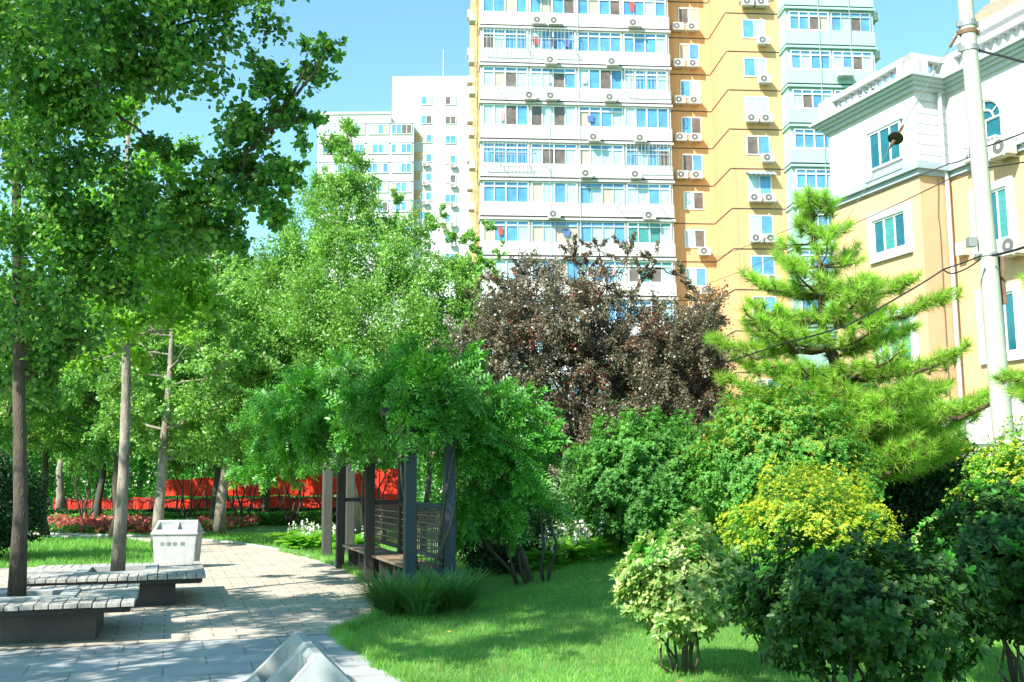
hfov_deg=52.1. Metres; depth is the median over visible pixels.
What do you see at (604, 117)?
window
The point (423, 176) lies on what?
window
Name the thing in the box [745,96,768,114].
window
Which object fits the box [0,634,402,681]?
plaza paving
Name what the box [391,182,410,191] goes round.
window
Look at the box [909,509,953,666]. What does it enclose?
glossy shrub
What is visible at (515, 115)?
window
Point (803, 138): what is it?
window
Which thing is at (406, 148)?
window
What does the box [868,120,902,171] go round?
window
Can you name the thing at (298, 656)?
litter bin
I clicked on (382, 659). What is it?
grass
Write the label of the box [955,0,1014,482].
utility pole
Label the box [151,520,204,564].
litter bin
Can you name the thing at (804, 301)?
window
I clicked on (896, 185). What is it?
cable
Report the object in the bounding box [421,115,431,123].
window
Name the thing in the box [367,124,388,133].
window
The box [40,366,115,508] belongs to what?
park tree
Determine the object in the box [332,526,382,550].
plantain lily
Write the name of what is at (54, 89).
ginkgo tree
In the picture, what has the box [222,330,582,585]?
wisteria vine
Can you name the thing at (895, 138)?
guy wire
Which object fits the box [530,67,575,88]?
window
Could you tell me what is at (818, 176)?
window
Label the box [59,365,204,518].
park tree
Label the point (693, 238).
window
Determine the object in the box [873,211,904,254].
window
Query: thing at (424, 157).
window
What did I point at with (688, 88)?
window
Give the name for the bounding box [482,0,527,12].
window
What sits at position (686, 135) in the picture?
tower block
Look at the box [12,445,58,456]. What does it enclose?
park tree
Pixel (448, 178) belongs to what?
window
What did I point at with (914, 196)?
cable
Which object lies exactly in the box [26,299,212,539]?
park tree
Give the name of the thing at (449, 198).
window
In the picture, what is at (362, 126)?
window
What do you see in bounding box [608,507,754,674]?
variegated shrub
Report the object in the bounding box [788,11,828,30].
window
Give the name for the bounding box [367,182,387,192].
window
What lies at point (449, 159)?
window
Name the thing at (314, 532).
plantain lily
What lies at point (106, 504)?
cloth banner
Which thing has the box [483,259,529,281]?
window
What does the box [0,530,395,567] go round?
grass
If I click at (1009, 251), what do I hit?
cable
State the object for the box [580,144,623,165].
window
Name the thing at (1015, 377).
pine tree
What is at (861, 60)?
window
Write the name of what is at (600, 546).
plantain lily
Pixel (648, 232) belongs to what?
window
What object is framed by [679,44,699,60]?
window
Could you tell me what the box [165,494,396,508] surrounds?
cloth banner
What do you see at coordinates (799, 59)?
window
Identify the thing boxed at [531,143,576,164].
window
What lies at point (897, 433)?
pine tree
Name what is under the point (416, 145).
apartment block
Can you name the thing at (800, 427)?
round shrub
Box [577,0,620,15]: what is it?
window
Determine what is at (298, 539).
plantain lily
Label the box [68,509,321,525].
hedge
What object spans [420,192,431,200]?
window
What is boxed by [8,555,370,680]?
fallen leaves
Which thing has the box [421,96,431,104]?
window
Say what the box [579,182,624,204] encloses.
window
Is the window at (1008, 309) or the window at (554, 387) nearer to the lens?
the window at (1008, 309)
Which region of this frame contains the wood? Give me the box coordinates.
[0,399,469,502]
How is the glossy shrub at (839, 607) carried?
on the lawn ground at (263, 528)
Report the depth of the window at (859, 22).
73.27 m
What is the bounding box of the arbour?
[335,382,488,584]
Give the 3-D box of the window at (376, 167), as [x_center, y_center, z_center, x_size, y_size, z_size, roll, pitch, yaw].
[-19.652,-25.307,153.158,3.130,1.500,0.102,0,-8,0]
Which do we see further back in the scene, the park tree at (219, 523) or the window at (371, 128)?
the window at (371, 128)
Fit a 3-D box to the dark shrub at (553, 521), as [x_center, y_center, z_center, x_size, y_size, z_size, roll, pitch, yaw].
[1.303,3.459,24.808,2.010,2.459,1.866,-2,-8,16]
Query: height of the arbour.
3.000 m
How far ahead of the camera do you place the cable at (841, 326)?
15.99 m
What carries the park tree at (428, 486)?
on the lawn ground at (263, 528)
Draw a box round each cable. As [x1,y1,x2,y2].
[618,255,981,397]
[701,132,1023,263]
[703,161,1023,285]
[943,258,981,273]
[979,49,1023,62]
[991,246,1023,256]
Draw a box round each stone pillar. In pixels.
[321,451,332,556]
[345,453,354,554]
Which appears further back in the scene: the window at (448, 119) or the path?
the window at (448, 119)
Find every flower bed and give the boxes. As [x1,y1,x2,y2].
[46,507,261,517]
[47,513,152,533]
[196,512,261,529]
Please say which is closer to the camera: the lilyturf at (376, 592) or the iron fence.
the lilyturf at (376, 592)
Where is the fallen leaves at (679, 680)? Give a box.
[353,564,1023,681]
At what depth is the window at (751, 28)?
74.03 m
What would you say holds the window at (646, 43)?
in the tower block at (686, 135)
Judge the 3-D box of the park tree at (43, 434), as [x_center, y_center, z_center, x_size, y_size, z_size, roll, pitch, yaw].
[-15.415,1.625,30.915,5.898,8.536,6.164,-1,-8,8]
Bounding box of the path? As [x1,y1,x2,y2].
[0,534,374,649]
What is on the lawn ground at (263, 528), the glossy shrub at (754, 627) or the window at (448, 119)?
the glossy shrub at (754, 627)
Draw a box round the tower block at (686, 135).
[467,0,880,491]
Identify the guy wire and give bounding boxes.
[733,35,957,409]
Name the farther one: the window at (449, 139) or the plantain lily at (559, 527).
the window at (449, 139)
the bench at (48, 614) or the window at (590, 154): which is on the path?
the bench at (48, 614)
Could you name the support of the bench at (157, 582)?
on the path
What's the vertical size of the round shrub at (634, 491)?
2.548 m
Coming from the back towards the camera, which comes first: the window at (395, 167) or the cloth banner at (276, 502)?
the window at (395, 167)
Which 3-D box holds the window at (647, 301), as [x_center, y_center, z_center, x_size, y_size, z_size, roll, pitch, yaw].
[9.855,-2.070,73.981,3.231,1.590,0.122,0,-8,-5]
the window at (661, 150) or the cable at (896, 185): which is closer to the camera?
the cable at (896, 185)
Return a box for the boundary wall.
[957,439,1023,471]
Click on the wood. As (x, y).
(146, 471)
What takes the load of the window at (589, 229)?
in the tower block at (686, 135)
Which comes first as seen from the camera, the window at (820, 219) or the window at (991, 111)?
the window at (991, 111)
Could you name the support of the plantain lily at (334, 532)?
on the lawn ground at (263, 528)
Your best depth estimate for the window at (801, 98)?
72.27 m
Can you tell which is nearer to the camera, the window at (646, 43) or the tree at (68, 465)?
the tree at (68, 465)
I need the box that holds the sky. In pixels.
[0,0,989,485]
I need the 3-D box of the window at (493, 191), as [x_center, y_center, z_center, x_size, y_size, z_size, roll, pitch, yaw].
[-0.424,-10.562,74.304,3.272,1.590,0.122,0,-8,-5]
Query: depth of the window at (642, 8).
77.01 m
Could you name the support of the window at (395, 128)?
in the apartment block at (416, 145)
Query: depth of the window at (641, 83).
76.26 m
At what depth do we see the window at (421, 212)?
153.79 m
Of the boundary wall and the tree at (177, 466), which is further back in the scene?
the tree at (177, 466)
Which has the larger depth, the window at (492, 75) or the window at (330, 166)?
the window at (330, 166)
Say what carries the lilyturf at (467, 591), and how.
on the lawn ground at (263, 528)
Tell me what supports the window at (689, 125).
in the tower block at (686, 135)
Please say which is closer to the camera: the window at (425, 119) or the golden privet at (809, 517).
the golden privet at (809, 517)
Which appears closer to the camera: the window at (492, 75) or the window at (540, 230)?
the window at (540, 230)
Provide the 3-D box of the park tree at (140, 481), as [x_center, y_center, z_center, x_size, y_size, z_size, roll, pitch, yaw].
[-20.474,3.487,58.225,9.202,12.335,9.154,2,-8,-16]
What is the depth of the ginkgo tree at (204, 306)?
14.82 m
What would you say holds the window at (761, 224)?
in the tower block at (686, 135)
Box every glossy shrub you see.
[714,511,1014,681]
[729,555,790,664]
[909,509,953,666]
[915,469,1023,681]
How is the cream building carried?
on the lawn ground at (263, 528)
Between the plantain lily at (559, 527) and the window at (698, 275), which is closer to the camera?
the plantain lily at (559, 527)
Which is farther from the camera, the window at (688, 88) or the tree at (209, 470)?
the window at (688, 88)
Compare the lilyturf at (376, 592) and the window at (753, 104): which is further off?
the window at (753, 104)
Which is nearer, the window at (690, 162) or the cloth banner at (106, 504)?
the cloth banner at (106, 504)
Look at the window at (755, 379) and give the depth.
70.65 m
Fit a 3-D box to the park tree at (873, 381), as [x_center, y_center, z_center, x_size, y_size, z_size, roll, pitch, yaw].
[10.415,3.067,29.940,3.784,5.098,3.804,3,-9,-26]
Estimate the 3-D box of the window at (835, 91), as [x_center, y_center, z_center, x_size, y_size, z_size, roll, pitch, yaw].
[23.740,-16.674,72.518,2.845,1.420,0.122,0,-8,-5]
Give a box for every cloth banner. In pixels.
[53,497,153,509]
[165,468,397,495]
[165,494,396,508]
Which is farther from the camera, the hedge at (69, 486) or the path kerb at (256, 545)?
the hedge at (69, 486)
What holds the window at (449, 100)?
in the apartment block at (416, 145)
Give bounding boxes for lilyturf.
[329,567,438,615]
[358,566,475,617]
[408,564,500,612]
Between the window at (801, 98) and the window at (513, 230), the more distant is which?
the window at (513, 230)
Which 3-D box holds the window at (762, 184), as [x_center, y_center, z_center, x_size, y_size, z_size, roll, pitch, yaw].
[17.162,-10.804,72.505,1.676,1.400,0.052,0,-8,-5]
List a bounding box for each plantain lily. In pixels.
[269,521,312,542]
[277,520,320,548]
[306,518,333,545]
[313,523,355,542]
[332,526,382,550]
[525,531,569,568]
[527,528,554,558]
[534,522,569,549]
[546,521,584,559]
[566,521,596,545]
[571,516,618,558]
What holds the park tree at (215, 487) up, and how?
on the lawn ground at (263, 528)
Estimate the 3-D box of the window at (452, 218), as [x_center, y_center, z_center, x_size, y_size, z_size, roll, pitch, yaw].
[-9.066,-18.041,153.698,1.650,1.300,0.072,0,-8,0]
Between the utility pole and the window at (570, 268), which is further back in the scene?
the window at (570, 268)
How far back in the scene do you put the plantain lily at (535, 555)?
17.12 m
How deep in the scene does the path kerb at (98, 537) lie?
31.35 m
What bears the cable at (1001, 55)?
attached to the utility pole
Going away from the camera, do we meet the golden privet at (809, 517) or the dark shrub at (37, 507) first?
the golden privet at (809, 517)
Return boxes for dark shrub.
[0,448,64,557]
[456,479,558,576]
[543,455,577,539]
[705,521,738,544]
[861,435,992,542]
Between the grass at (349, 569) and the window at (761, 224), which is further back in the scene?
the window at (761, 224)
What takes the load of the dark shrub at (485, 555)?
on the lawn ground at (263, 528)
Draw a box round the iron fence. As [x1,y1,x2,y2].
[48,494,360,516]
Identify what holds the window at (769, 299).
in the tower block at (686, 135)
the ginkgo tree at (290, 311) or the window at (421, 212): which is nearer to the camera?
the ginkgo tree at (290, 311)
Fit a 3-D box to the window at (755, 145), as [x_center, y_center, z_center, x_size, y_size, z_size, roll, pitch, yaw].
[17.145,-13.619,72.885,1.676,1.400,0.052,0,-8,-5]
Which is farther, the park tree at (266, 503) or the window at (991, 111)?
the park tree at (266, 503)
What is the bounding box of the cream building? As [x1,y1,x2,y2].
[809,0,1023,438]
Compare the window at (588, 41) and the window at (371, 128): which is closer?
the window at (588, 41)
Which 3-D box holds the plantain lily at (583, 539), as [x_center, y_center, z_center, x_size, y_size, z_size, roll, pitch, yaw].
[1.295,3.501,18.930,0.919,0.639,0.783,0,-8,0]
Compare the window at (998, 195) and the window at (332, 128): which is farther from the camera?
the window at (332, 128)
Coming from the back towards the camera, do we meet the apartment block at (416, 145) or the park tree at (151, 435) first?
the apartment block at (416, 145)
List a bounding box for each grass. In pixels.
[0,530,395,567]
[276,546,362,580]
[325,607,438,681]
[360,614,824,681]
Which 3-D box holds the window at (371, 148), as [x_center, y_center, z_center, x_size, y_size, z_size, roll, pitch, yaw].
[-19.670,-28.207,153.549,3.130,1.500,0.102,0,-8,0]
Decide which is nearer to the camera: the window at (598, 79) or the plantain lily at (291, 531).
the plantain lily at (291, 531)
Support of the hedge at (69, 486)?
on the lawn ground at (263, 528)
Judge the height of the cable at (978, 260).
0.278 m
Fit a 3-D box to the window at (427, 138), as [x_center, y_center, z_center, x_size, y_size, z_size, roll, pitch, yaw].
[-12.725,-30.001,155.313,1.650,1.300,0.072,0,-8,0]
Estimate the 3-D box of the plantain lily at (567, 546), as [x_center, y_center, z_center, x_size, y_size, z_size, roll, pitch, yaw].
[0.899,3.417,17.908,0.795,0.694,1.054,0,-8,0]
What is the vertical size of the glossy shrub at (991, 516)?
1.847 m
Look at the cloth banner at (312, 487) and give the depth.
46.07 m
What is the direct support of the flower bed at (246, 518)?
on the lawn ground at (263, 528)
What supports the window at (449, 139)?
in the apartment block at (416, 145)
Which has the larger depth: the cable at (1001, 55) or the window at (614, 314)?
the window at (614, 314)
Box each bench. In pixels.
[0,583,139,644]
[27,561,205,606]
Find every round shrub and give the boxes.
[547,432,616,547]
[560,405,723,553]
[674,373,891,552]
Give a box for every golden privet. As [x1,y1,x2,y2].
[713,452,906,572]
[941,414,1023,547]
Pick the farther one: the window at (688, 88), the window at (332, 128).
the window at (332, 128)
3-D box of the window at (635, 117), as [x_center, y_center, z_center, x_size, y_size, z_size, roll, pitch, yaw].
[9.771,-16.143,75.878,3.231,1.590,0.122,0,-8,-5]
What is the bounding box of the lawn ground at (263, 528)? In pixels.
[0,488,1023,681]
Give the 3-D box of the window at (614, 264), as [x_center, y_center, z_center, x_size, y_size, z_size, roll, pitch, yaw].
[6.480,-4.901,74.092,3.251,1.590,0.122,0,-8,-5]
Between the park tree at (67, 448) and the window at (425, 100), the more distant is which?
the window at (425, 100)
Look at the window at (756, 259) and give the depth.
71.77 m
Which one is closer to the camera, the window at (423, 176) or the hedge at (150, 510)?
the hedge at (150, 510)
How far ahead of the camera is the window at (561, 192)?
74.59 m
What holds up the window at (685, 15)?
in the tower block at (686, 135)
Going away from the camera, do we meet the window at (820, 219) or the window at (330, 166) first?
the window at (820, 219)
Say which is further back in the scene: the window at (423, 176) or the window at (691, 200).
the window at (423, 176)
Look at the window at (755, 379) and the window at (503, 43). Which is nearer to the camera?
the window at (755, 379)
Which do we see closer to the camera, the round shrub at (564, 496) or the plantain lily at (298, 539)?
the round shrub at (564, 496)
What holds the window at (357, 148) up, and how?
in the apartment block at (416, 145)
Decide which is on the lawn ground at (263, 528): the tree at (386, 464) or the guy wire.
the tree at (386, 464)
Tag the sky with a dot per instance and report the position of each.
(386, 39)
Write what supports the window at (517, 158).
in the tower block at (686, 135)
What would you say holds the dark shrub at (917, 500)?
on the lawn ground at (263, 528)
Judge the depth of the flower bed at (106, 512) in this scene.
42.27 m
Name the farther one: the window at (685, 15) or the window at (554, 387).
the window at (685, 15)
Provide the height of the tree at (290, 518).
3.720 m
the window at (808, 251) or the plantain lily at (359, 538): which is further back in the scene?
the window at (808, 251)
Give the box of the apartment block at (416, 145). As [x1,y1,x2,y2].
[317,49,469,493]
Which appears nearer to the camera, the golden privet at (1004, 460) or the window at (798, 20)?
the golden privet at (1004, 460)
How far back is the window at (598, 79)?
76.00 m
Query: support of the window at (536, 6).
in the tower block at (686, 135)
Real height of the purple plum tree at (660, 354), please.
7.150 m
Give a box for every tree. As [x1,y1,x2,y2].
[0,0,347,596]
[0,252,84,511]
[7,307,115,534]
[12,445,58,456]
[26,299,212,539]
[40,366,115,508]
[54,446,113,515]
[57,86,232,570]
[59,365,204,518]
[81,246,295,547]
[104,327,216,497]
[108,238,331,534]
[112,264,295,529]
[151,442,214,519]
[181,115,509,537]
[197,444,276,516]
[213,298,333,512]
[274,450,322,525]
[333,442,397,525]
[365,322,498,502]
[425,232,746,492]
[700,181,1023,544]
[836,358,953,434]
[985,129,1023,407]
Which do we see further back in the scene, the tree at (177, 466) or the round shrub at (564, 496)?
the tree at (177, 466)
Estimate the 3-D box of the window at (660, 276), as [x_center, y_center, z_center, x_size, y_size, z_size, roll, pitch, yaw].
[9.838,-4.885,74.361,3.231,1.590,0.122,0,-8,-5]
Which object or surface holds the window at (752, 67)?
in the tower block at (686, 135)
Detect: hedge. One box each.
[11,435,488,513]
[47,506,435,522]
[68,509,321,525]
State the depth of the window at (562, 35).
76.11 m
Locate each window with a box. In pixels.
[321,163,342,172]
[322,125,343,134]
[345,124,364,134]
[353,144,364,152]
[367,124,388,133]
[367,144,388,153]
[367,163,387,172]
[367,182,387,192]
[372,202,387,211]
[391,124,411,133]
[391,143,411,153]
[391,163,411,172]
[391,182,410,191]
[391,201,410,211]
[420,173,431,180]
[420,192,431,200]
[420,211,430,219]
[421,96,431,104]
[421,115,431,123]
[421,134,431,142]
[421,154,431,161]
[445,96,455,104]
[445,116,455,123]
[445,135,455,143]
[445,155,455,163]
[445,175,455,182]
[445,194,455,202]
[445,214,455,222]
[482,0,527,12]
[483,28,527,49]
[483,66,527,87]
[483,104,527,125]
[483,142,528,163]
[483,181,528,202]
[483,220,528,241]
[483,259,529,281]
[529,0,574,14]
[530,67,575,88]
[530,105,576,126]
[531,30,575,51]
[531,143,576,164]
[531,182,577,203]
[531,220,578,242]
[532,260,578,281]
[550,380,577,401]
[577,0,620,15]
[577,31,621,52]
[578,68,622,89]
[578,106,622,127]
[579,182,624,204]
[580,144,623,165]
[581,221,625,242]
[581,260,626,282]
[587,300,626,321]
[622,0,665,16]
[623,32,666,53]
[624,70,667,90]
[624,107,668,128]
[625,145,669,166]
[626,183,670,204]
[627,222,671,243]
[628,261,672,282]
[628,300,673,322]
[678,7,697,24]
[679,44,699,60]
[680,80,700,97]
[681,117,701,134]
[682,154,702,171]
[683,192,703,209]
[684,229,704,247]
[685,268,706,285]
[742,19,765,38]
[743,57,766,76]
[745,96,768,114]
[746,135,769,154]
[747,175,771,193]
[749,215,773,234]
[750,255,774,275]
[752,296,775,315]
[755,379,779,398]
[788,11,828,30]
[790,49,830,69]
[792,89,832,108]
[793,128,828,148]
[795,168,830,188]
[797,209,831,227]
[799,250,833,270]
[801,301,834,309]
[830,12,870,31]
[832,51,872,70]
[834,90,867,106]
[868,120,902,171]
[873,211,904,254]
[880,319,911,360]
[983,100,1000,137]
[992,186,1008,238]
[1002,291,1016,352]
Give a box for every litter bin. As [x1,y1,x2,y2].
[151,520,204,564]
[242,631,354,681]
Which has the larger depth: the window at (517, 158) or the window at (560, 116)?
the window at (560, 116)
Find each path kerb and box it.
[33,533,334,563]
[43,535,149,540]
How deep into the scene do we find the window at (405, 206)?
152.37 m
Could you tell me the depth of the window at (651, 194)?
75.14 m
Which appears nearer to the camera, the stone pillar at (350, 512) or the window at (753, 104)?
the stone pillar at (350, 512)
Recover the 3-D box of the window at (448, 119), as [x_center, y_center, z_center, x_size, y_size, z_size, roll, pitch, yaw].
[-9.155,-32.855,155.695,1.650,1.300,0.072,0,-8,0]
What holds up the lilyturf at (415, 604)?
on the lawn ground at (263, 528)
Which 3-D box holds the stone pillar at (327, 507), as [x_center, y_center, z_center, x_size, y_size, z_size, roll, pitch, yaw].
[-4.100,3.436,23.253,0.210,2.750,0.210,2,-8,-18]

